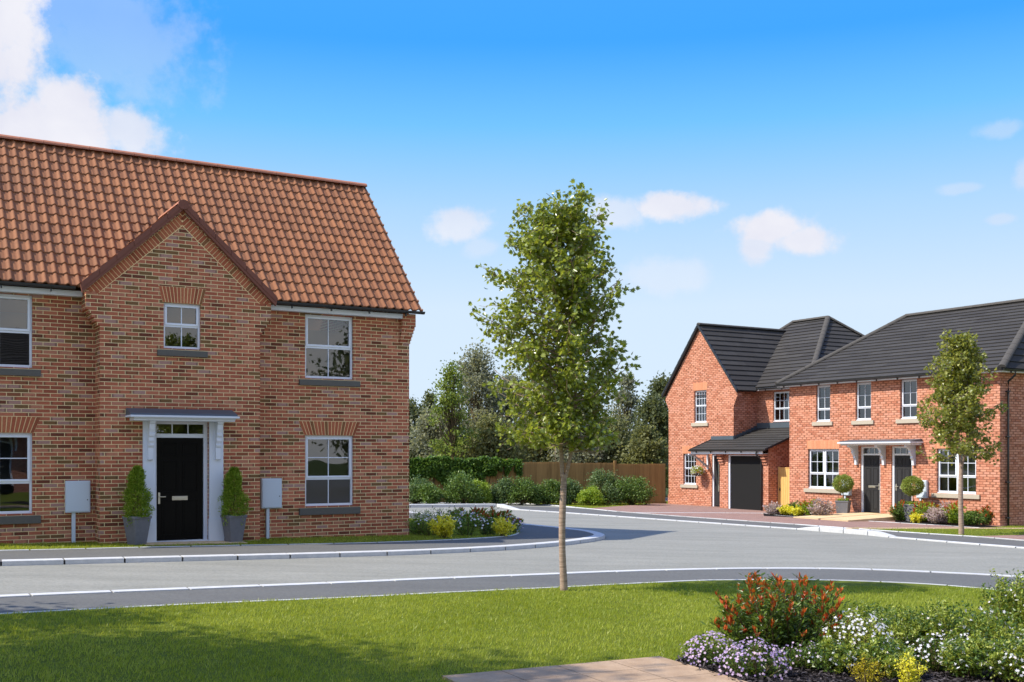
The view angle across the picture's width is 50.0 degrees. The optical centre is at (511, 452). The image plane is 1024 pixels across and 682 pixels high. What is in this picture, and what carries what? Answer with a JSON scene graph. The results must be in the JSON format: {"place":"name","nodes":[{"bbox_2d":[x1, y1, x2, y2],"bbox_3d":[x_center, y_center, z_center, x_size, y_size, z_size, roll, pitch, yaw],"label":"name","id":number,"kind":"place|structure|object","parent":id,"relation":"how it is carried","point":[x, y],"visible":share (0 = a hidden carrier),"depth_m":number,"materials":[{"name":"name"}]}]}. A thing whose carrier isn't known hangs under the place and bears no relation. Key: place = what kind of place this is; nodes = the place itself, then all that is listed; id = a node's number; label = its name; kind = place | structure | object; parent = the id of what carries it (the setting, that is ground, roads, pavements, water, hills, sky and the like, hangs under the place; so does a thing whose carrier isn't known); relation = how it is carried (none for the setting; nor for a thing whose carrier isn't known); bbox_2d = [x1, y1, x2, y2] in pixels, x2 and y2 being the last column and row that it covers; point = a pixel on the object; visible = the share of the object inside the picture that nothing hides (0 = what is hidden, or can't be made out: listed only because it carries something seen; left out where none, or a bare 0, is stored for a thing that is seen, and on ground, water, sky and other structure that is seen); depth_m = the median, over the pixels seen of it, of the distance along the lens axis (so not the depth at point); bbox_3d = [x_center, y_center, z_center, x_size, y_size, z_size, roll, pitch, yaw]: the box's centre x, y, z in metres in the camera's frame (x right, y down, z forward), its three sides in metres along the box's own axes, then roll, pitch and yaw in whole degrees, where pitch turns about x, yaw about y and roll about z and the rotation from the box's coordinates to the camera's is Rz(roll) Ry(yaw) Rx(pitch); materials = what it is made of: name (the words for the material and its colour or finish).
{"place":"outdoors","nodes":[
{"label":"outdoors","id":0,"kind":"place"},
{"bbox_2d":[0,518,518,550],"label":"front garden","id":1,"kind":"object","parent":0,"point":[95,546],"visible":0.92,"depth_m":21.90,"materials":[{"name":"green plant"}]},
{"bbox_2d":[65,481,89,542],"bbox_3d":[-8.210,1.143,20.767,0.440,1.226,0.118,0,0,-31],"label":"meter box","id":2,"kind":"object","parent":1,"relation":"on","point":[77,496],"visible":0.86,"depth_m":20.72,"materials":[{"name":"white plastic"}]},
{"bbox_2d":[67,482,88,511],"bbox_3d":[-8.190,0.830,20.719,0.400,0.560,0.017,0,0,-31],"label":"cabinet door","id":3,"kind":"structure","parent":2,"relation":"in","point":[77,492],"depth_m":20.71,"materials":[{"name":"grey plastic"}]},
{"bbox_2d":[119,465,154,544],"bbox_3d":[-7.006,0.967,20.565,0.744,1.513,0.712,0,0,35],"label":"potted conifer","id":4,"kind":"object","parent":1,"relation":"on","point":[136,525],"visible":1,"depth_m":20.45,"materials":[{"name":"plant"}]},
{"bbox_2d":[144,540,246,544],"bbox_3d":[-6.116,1.748,21.110,1.908,0.086,0.648,0,0,-31],"label":"doorstep slab","id":5,"kind":"structure","parent":1,"relation":"on","point":[186,542],"depth_m":21.02,"materials":[{"name":"grey concrete"}]},
{"bbox_2d":[217,466,251,541],"bbox_3d":[-5.446,1.001,21.534,0.735,1.514,0.654,0,0,-16],"label":"potted conifer","id":6,"kind":"object","parent":5,"relation":"on","point":[233,523],"visible":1,"depth_m":21.41,"materials":[{"name":"plant"}]},
{"bbox_2d":[0,134,424,543],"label":"detached house","id":7,"kind":"structure","parent":1,"relation":"on","point":[186,334],"depth_m":22.07,"materials":[{"name":"brick"}]},
{"bbox_2d":[0,294,40,375],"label":"window","id":8,"kind":"structure","parent":7,"relation":"in","point":[11,372],"depth_m":20.36,"materials":[{"name":"white plastic"}]},
{"bbox_2d":[0,433,40,524],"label":"window","id":9,"kind":"structure","parent":7,"relation":"in","point":[33,519],"depth_m":20.36,"materials":[{"name":"white plastic"}]},
{"bbox_2d":[156,438,202,540],"bbox_3d":[-6.486,0.705,21.437,0.903,1.990,0.100,0,0,-31],"label":"door","id":10,"kind":"structure","parent":7,"relation":"in","point":[179,461],"depth_m":21.44,"materials":[{"name":"wood"}]},
{"bbox_2d":[157,303,207,357],"bbox_3d":[-6.418,-2.383,21.361,0.959,1.033,0.180,0,0,-31],"label":"window","id":11,"kind":"structure","parent":7,"relation":"in","point":[160,352],"depth_m":21.37,"materials":[{"name":"white plastic"}]},
{"bbox_2d":[299,314,359,386],"bbox_3d":[-3.905,-2.174,23.439,1.367,1.503,0.180,0,0,-31],"label":"window","id":12,"kind":"structure","parent":7,"relation":"in","point":[301,381],"depth_m":23.46,"materials":[{"name":"white plastic"}]},
{"bbox_2d":[299,435,360,514],"bbox_3d":[-3.903,0.473,23.440,1.371,1.681,0.180,0,0,-31],"label":"window","id":13,"kind":"structure","parent":7,"relation":"in","point":[331,510],"depth_m":23.44,"materials":[{"name":"white plastic"}]},
{"bbox_2d":[260,478,281,538],"bbox_3d":[-4.975,1.179,22.693,0.430,1.297,0.118,0,0,-31],"label":"meter box","id":14,"kind":"object","parent":1,"relation":"on","point":[270,492],"visible":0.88,"depth_m":22.64,"materials":[{"name":"white plastic"}]},
{"bbox_2d":[263,479,280,507],"bbox_3d":[-4.947,0.837,22.652,0.390,0.575,0.017,0,0,-31],"label":"cabinet door","id":15,"kind":"structure","parent":14,"relation":"in","point":[271,487],"depth_m":22.65,"materials":[{"name":"grey plastic"}]},
{"bbox_2d":[404,510,442,534],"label":"meadow plant","id":16,"kind":"object","parent":1,"relation":"on","point":[415,529],"visible":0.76,"depth_m":24.48,"materials":[{"name":"green plant"}]},
{"bbox_2d":[426,513,456,537],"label":"yellow flowering shrub","id":17,"kind":"object","parent":1,"relation":"on","point":[444,527],"visible":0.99,"depth_m":23.66,"materials":[{"name":"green plant"}]},
{"bbox_2d":[451,510,484,534],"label":"daisy plant","id":18,"kind":"object","parent":1,"relation":"on","point":[464,530],"visible":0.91,"depth_m":24.56,"materials":[{"name":"green plant"}]},
{"bbox_2d":[472,506,523,530],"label":"red tipped shrub","id":19,"kind":"object","parent":1,"relation":"on","point":[493,513],"visible":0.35,"depth_m":26.41,"materials":[{"name":"green plant"}]},
{"bbox_2d":[491,516,518,535],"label":"yellow flowering shrub","id":20,"kind":"object","parent":1,"relation":"on","point":[499,527],"visible":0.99,"depth_m":24.48,"materials":[{"name":"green plant"}]},
{"bbox_2d":[0,513,604,561],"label":"footpath","id":21,"kind":"structure","parent":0,"point":[530,534],"depth_m":20.37,"materials":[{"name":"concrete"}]},
{"bbox_2d":[441,470,485,503],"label":"shrub","id":22,"kind":"object","parent":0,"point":[462,489],"visible":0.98,"depth_m":43.80,"materials":[{"name":"green plant"}]},
{"bbox_2d":[465,478,492,503],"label":"shrub","id":23,"kind":"object","parent":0,"point":[487,494],"visible":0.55,"depth_m":44.67,"materials":[{"name":"green plant"}]},
{"bbox_2d":[0,580,1009,681],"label":"lawn","id":24,"kind":"structure","parent":0,"point":[198,669],"depth_m":10.13,"materials":[{"name":"green plant"}]},
{"bbox_2d":[468,179,643,590],"bbox_3d":[0.559,-0.801,14.116,2.308,5.271,2.369,0,0,0],"label":"street tree","id":25,"kind":"object","parent":24,"relation":"on","point":[573,301],"visible":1,"depth_m":13.95,"materials":[{"name":"green plant"}]},
{"bbox_2d":[442,656,746,681],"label":"slab paving","id":26,"kind":"structure","parent":24,"relation":"on","point":[654,669],"depth_m":8.41,"materials":[{"name":"stone"}]},
{"bbox_2d":[675,642,1022,681],"bbox_3d":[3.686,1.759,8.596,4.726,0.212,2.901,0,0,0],"label":"bark mulch","id":27,"kind":"object","parent":24,"relation":"on","point":[844,673],"visible":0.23,"depth_m":8.54,"materials":[{"name":"brown wood"}]},
{"bbox_2d":[677,630,745,665],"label":"aster clump","id":28,"kind":"object","parent":27,"relation":"on","point":[700,655],"visible":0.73,"depth_m":8.94,"materials":[{"name":"purple plant"}]},
{"bbox_2d":[712,636,792,679],"bbox_3d":[1.898,1.596,8.536,0.665,0.329,0.478,0,0,0],"label":"aster clump","id":29,"kind":"object","parent":27,"relation":"on","point":[752,667],"visible":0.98,"depth_m":8.48,"materials":[{"name":"purple plant"}]},
{"bbox_2d":[700,570,855,657],"bbox_3d":[2.358,1.410,9.573,1.225,0.739,1.234,0,0,32],"label":"red tipped shrub","id":30,"kind":"object","parent":27,"relation":"on","point":[783,622],"visible":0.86,"depth_m":9.39,"materials":[{"name":"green plant"}]},
{"bbox_2d":[772,637,823,669],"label":"aster clump","id":31,"kind":"object","parent":27,"relation":"on","point":[795,656],"visible":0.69,"depth_m":8.85,"materials":[{"name":"green plant"}]},
{"bbox_2d":[799,630,860,673],"bbox_3d":[2.533,1.595,8.753,0.487,0.363,0.487,0,0,0],"label":"white flowering shrub","id":32,"kind":"object","parent":27,"relation":"on","point":[834,658],"visible":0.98,"depth_m":8.68,"materials":[{"name":"green plant"}]},
{"bbox_2d":[817,608,893,661],"bbox_3d":[2.884,1.543,9.249,0.641,0.482,0.546,0,0,0],"label":"white flowering shrub","id":33,"kind":"object","parent":27,"relation":"on","point":[856,626],"visible":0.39,"depth_m":9.19,"materials":[{"name":"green plant"}]},
{"bbox_2d":[844,654,890,681],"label":"yellow flowering shrub","id":34,"kind":"object","parent":27,"relation":"on","point":[864,675],"visible":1,"depth_m":8.26,"materials":[{"name":"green plant"}]},
{"bbox_2d":[839,600,899,639],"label":"white flowering shrub","id":35,"kind":"object","parent":27,"relation":"on","point":[861,613],"visible":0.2,"depth_m":10.36,"materials":[{"name":"green plant"}]},
{"bbox_2d":[846,630,917,677],"bbox_3d":[2.910,1.590,8.572,0.549,0.374,0.600,0,0,0],"label":"white flowering shrub","id":36,"kind":"object","parent":27,"relation":"on","point":[876,649],"visible":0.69,"depth_m":8.55,"materials":[{"name":"green plant"}]},
{"bbox_2d":[854,603,947,656],"bbox_3d":[3.371,1.544,9.490,0.855,0.498,0.807,0,0,0],"label":"white flowering shrub","id":37,"kind":"object","parent":27,"relation":"on","point":[907,629],"visible":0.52,"depth_m":9.33,"materials":[{"name":"green plant"}]},
{"bbox_2d":[894,652,926,681],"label":"yellow flowering shrub","id":38,"kind":"object","parent":27,"relation":"on","point":[908,671],"visible":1,"depth_m":7.86,"materials":[{"name":"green plant"}]},
{"bbox_2d":[907,633,954,671],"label":"white flowering shrub","id":39,"kind":"object","parent":27,"relation":"on","point":[930,656],"visible":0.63,"depth_m":8.83,"materials":[{"name":"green plant"}]},
{"bbox_2d":[903,596,992,651],"bbox_3d":[3.811,1.521,9.494,0.832,0.559,0.850,0,0,0],"label":"white flowering shrub","id":40,"kind":"object","parent":27,"relation":"on","point":[937,614],"visible":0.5,"depth_m":9.41,"materials":[{"name":"green plant"}]},
{"bbox_2d":[935,632,1001,677],"bbox_3d":[3.579,1.598,8.622,0.535,0.397,0.542,0,0,-38],"label":"white flowering shrub","id":41,"kind":"object","parent":27,"relation":"on","point":[954,661],"visible":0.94,"depth_m":8.54,"materials":[{"name":"green plant"}]},
{"bbox_2d":[945,606,1023,649],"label":"white flowering shrub","id":42,"kind":"object","parent":27,"relation":"on","point":[993,628],"visible":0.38,"depth_m":9.13,"materials":[{"name":"green plant"}]},
{"bbox_2d":[975,633,1023,681],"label":"white flowering shrub","id":43,"kind":"object","parent":27,"relation":"on","point":[1008,665],"visible":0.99,"depth_m":8.36,"materials":[{"name":"green plant"}]},
{"bbox_2d":[976,568,1023,631],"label":"white flowering shrub","id":44,"kind":"object","parent":27,"relation":"on","point":[1012,600],"visible":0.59,"depth_m":9.76,"materials":[{"name":"green plant"}]},
{"bbox_2d":[0,497,1023,594],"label":"road","id":45,"kind":"structure","parent":0,"point":[632,544],"depth_m":19.75,"materials":[{"name":"grey asphalt"}]},
{"bbox_2d":[0,530,518,550],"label":"path edging","id":46,"kind":"object","parent":45,"relation":"on","point":[255,544],"visible":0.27,"depth_m":20.79,"materials":[{"name":"concrete"}]},
{"bbox_2d":[2,511,604,565],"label":"kerb","id":47,"kind":"structure","parent":45,"relation":"on","point":[133,559],"depth_m":19.06,"materials":[{"name":"concrete"}]},
{"bbox_2d":[409,504,495,507],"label":"kerb","id":48,"kind":"structure","parent":45,"relation":"on","point":[449,505],"depth_m":41.94,"materials":[{"name":"concrete"}]},
{"bbox_2d":[0,579,1008,613],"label":"path edging","id":49,"kind":"object","parent":45,"relation":"on","point":[498,589],"visible":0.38,"depth_m":14.06,"materials":[{"name":"concrete"}]},
{"bbox_2d":[0,567,1022,597],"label":"kerb","id":50,"kind":"structure","parent":45,"relation":"on","point":[206,587],"depth_m":15.19,"materials":[{"name":"concrete"}]},
{"bbox_2d":[513,509,796,529],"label":"kerb","id":51,"kind":"structure","parent":45,"relation":"on","point":[663,519],"depth_m":34.45,"materials":[{"name":"concrete"}]},
{"bbox_2d":[438,502,1023,540],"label":"path edging","id":52,"kind":"object","parent":45,"relation":"on","point":[772,522],"visible":0.34,"depth_m":33.21,"materials":[{"name":"concrete"}]},
{"bbox_2d":[797,527,896,537],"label":"kerb","id":53,"kind":"structure","parent":45,"relation":"on","point":[854,531],"depth_m":28.88,"materials":[{"name":"concrete"}]},
{"bbox_2d":[0,569,1023,612],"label":"footpath","id":54,"kind":"structure","parent":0,"point":[44,603],"depth_m":14.56,"materials":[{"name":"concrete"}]},
{"bbox_2d":[0,501,1023,549],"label":"verge grass","id":55,"kind":"structure","parent":0,"point":[101,545],"depth_m":22.85,"materials":[{"name":"green plant"}]},
{"bbox_2d":[409,397,432,458],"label":"woodland tree","id":56,"kind":"object","parent":55,"relation":"on","point":[413,409],"visible":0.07,"depth_m":59.56,"materials":[{"name":"green plant"}]},
{"bbox_2d":[409,402,475,459],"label":"woodland tree","id":57,"kind":"object","parent":55,"relation":"on","point":[422,422],"visible":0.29,"depth_m":55.33,"materials":[{"name":"green plant"}]},
{"bbox_2d":[426,355,483,458],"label":"woodland tree","id":58,"kind":"object","parent":55,"relation":"on","point":[448,397],"visible":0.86,"depth_m":52.76,"materials":[{"name":"green plant"}]},
{"bbox_2d":[442,338,515,433],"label":"woodland tree","id":59,"kind":"object","parent":55,"relation":"on","point":[476,372],"visible":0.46,"depth_m":59.58,"materials":[{"name":"green plant"}]},
{"bbox_2d":[448,403,541,461],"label":"woodland tree","id":60,"kind":"object","parent":55,"relation":"on","point":[485,446],"visible":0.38,"depth_m":54.24,"materials":[{"name":"green plant"}]},
{"bbox_2d":[486,368,532,460],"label":"woodland tree","id":61,"kind":"object","parent":55,"relation":"on","point":[510,377],"visible":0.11,"depth_m":61.56,"materials":[{"name":"green plant"}]},
{"bbox_2d":[502,475,540,504],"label":"shrub","id":62,"kind":"object","parent":55,"relation":"on","point":[525,490],"visible":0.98,"depth_m":44.95,"materials":[{"name":"green plant"}]},
{"bbox_2d":[512,400,563,461],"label":"woodland tree","id":63,"kind":"object","parent":55,"relation":"on","point":[543,455],"visible":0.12,"depth_m":57.28,"materials":[{"name":"green plant"}]},
{"bbox_2d":[533,479,560,504],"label":"shrub","id":64,"kind":"object","parent":55,"relation":"on","point":[549,492],"visible":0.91,"depth_m":45.35,"materials":[{"name":"green plant"}]},
{"bbox_2d":[557,477,582,504],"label":"shrub","id":65,"kind":"object","parent":55,"relation":"on","point":[572,489],"visible":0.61,"depth_m":45.85,"materials":[{"name":"green plant"}]},
{"bbox_2d":[545,414,616,462],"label":"woodland tree","id":66,"kind":"object","parent":55,"relation":"on","point":[577,457],"visible":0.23,"depth_m":55.12,"materials":[{"name":"green plant"}]},
{"bbox_2d":[574,485,606,504],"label":"shrub","id":67,"kind":"object","parent":55,"relation":"on","point":[591,495],"visible":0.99,"depth_m":45.22,"materials":[{"name":"green plant"}]},
{"bbox_2d":[584,468,626,504],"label":"shrub","id":68,"kind":"object","parent":55,"relation":"on","point":[606,486],"visible":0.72,"depth_m":46.50,"materials":[{"name":"green plant"}]},
{"bbox_2d":[581,411,637,463],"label":"woodland tree","id":69,"kind":"object","parent":55,"relation":"on","point":[616,450],"visible":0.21,"depth_m":56.34,"materials":[{"name":"green plant"}]},
{"bbox_2d":[604,370,641,462],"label":"woodland tree","id":70,"kind":"object","parent":55,"relation":"on","point":[630,401],"visible":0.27,"depth_m":63.71,"materials":[{"name":"green plant"}]},
{"bbox_2d":[610,475,657,504],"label":"shrub","id":71,"kind":"object","parent":55,"relation":"on","point":[638,491],"visible":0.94,"depth_m":46.45,"materials":[{"name":"green plant"}]},
{"bbox_2d":[618,420,668,486],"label":"woodland tree","id":72,"kind":"object","parent":55,"relation":"on","point":[647,446],"visible":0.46,"depth_m":54.45,"materials":[{"name":"green plant"}]},
{"bbox_2d":[626,389,668,494],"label":"woodland tree","id":73,"kind":"object","parent":55,"relation":"on","point":[651,411],"visible":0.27,"depth_m":59.65,"materials":[{"name":"green plant"}]},
{"bbox_2d":[643,372,670,495],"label":"woodland tree","id":74,"kind":"object","parent":55,"relation":"on","point":[658,385],"visible":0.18,"depth_m":65.73,"materials":[{"name":"green plant"}]},
{"bbox_2d":[763,513,805,516],"bbox_3d":[10.146,2.219,39.191,2.412,0.084,4.733,0,0,18],"label":"flower bed","id":75,"kind":"object","parent":55,"relation":"on","point":[780,514],"visible":0.33,"depth_m":38.44,"materials":[{"name":"brown soil"}]},
{"bbox_2d":[807,498,838,514],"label":"silver shrub","id":76,"kind":"object","parent":75,"relation":"on","point":[820,508],"visible":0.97,"depth_m":37.38,"materials":[{"name":"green plant"}]},
{"bbox_2d":[895,520,996,527],"bbox_3d":[13.236,2.239,35.944,2.284,0.079,7.426,0,0,-7],"label":"flower bed","id":77,"kind":"object","parent":55,"relation":"on","point":[951,524],"visible":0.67,"depth_m":33.86,"materials":[{"name":"brown soil"}]},
{"bbox_2d":[900,475,924,520],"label":"ball topiary","id":78,"kind":"object","parent":77,"relation":"on","point":[907,489],"visible":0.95,"depth_m":35.47,"materials":[{"name":"plant"}]},
{"bbox_2d":[920,506,950,523],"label":"heather clump","id":79,"kind":"object","parent":77,"relation":"on","point":[937,516],"visible":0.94,"depth_m":34.09,"materials":[{"name":"pink plant"}]},
{"bbox_2d":[955,510,985,525],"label":"green shrub","id":80,"kind":"object","parent":77,"relation":"on","point":[972,518],"visible":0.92,"depth_m":33.38,"materials":[{"name":"green plant"}]},
{"bbox_2d":[915,328,1008,534],"bbox_3d":[11.867,-0.565,28.865,2.337,5.452,2.431,0,0,0],"label":"street tree","id":81,"kind":"object","parent":55,"relation":"on","point":[962,357],"visible":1,"depth_m":28.70,"materials":[{"name":"green plant"}]},
{"bbox_2d":[0,0,1023,437],"label":"sky","id":82,"kind":"structure","parent":0,"point":[859,164],"materials":[{"name":"blue"}]},
{"bbox_2d":[421,503,1023,547],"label":"footpath","id":83,"kind":"structure","parent":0,"point":[920,536],"depth_m":32.68,"materials":[{"name":"concrete"}]},
{"bbox_2d":[409,473,434,503],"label":"shrub","id":84,"kind":"object","parent":83,"relation":"on","point":[413,486],"visible":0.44,"depth_m":43.88,"materials":[{"name":"green plant"}]},
{"bbox_2d":[412,482,444,503],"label":"shrub","id":85,"kind":"object","parent":83,"relation":"on","point":[427,493],"visible":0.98,"depth_m":43.23,"materials":[{"name":"green plant"}]},
{"bbox_2d":[793,512,882,518],"bbox_3d":[11.079,2.188,37.263,3.105,0.226,1.128,0,0,-31],"label":"doorstep slab","id":86,"kind":"structure","parent":83,"relation":"on","point":[835,515],"depth_m":37.08,"materials":[{"name":"beige stone"}]},
{"bbox_2d":[821,514,897,521],"bbox_3d":[11.714,2.188,36.198,3.105,0.226,1.168,0,0,-31],"label":"doorstep slab","id":87,"kind":"structure","parent":83,"relation":"on","point":[880,517],"depth_m":35.82,"materials":[{"name":"beige stone"}]},
{"bbox_2d":[591,503,998,527],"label":"block paving","id":88,"kind":"structure","parent":0,"point":[724,513],"depth_m":37.53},
{"bbox_2d":[832,474,854,512],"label":"ball topiary","id":89,"kind":"object","parent":88,"relation":"on","point":[843,504],"visible":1,"depth_m":38.14,"materials":[{"name":"plant"}]},
{"bbox_3d":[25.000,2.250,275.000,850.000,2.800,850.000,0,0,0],"label":"ground","id":90,"kind":"structure","parent":0,"visible":0},
{"bbox_2d":[489,475,518,504],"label":"shrub","id":91,"kind":"object","parent":90,"relation":"on","point":[499,489],"visible":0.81,"depth_m":44.98,"materials":[{"name":"green plant"}]},
{"bbox_2d":[409,458,665,503],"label":"timber fence","id":92,"kind":"object","parent":90,"relation":"on","point":[538,472],"visible":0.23,"depth_m":48.11,"materials":[{"name":"brown wood"}]},
{"bbox_2d":[409,455,523,500],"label":"ivy hedge","id":93,"kind":"object","parent":92,"relation":"attached to","point":[439,468],"visible":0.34,"depth_m":46.48,"materials":[{"name":"green plant"}]},
{"bbox_2d":[661,316,868,510],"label":"gabled house","id":94,"kind":"structure","parent":90,"relation":"on","point":[730,424],"depth_m":46.41,"materials":[{"name":"red brick"}]},
{"bbox_2d":[731,456,761,509],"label":"garage door","id":95,"kind":"structure","parent":94,"relation":"in","point":[745,470],"depth_m":43.49,"materials":[{"name":"black metal"}]},
{"bbox_2d":[774,298,1023,525],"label":"semi detached houses","id":96,"kind":"structure","parent":90,"relation":"on","point":[872,439],"depth_m":37.95,"materials":[{"name":"red brick"}]},
{"bbox_2d":[778,467,788,505],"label":"timber gate","id":97,"kind":"structure","parent":96,"relation":"attached to","point":[783,485],"depth_m":42.34,"materials":[{"name":"yellow wood"}]},
{"bbox_2d":[804,449,840,493],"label":"window","id":98,"kind":"structure","parent":96,"relation":"in","point":[819,489],"depth_m":40.14,"materials":[{"name":"white plastic"}]},
{"bbox_2d":[851,382,873,424],"bbox_3d":[12.290,-1.724,38.348,0.205,1.473,0.970,0,0,-31],"label":"window","id":99,"kind":"structure","parent":96,"relation":"in","point":[865,420],"depth_m":38.42,"materials":[{"name":"white plastic"}]},
{"bbox_2d":[864,455,879,512],"bbox_3d":[12.489,1.075,38.094,0.100,1.970,0.725,0,0,-31],"label":"door","id":100,"kind":"structure","parent":96,"relation":"in","point":[871,462],"depth_m":38.08,"materials":[{"name":"wood"}]},
{"bbox_2d":[895,455,911,511],"bbox_3d":[13.173,1.075,36.951,0.100,1.970,0.715,0,0,-31],"label":"door","id":101,"kind":"structure","parent":96,"relation":"in","point":[903,468],"depth_m":37.02,"materials":[{"name":"wood"}]},
{"bbox_2d":[896,379,919,423],"bbox_3d":[13.272,-1.724,36.694,0.205,1.473,0.962,0,0,-31],"label":"window","id":102,"kind":"structure","parent":96,"relation":"in","point":[910,419],"depth_m":36.75,"materials":[{"name":"white plastic"}]},
{"bbox_2d":[931,449,979,498],"bbox_3d":[14.263,0.659,35.138,0.310,1.588,1.787,0,0,-31],"label":"window","id":103,"kind":"structure","parent":96,"relation":"in","point":[945,475],"depth_m":35.28,"materials":[{"name":"white plastic"}]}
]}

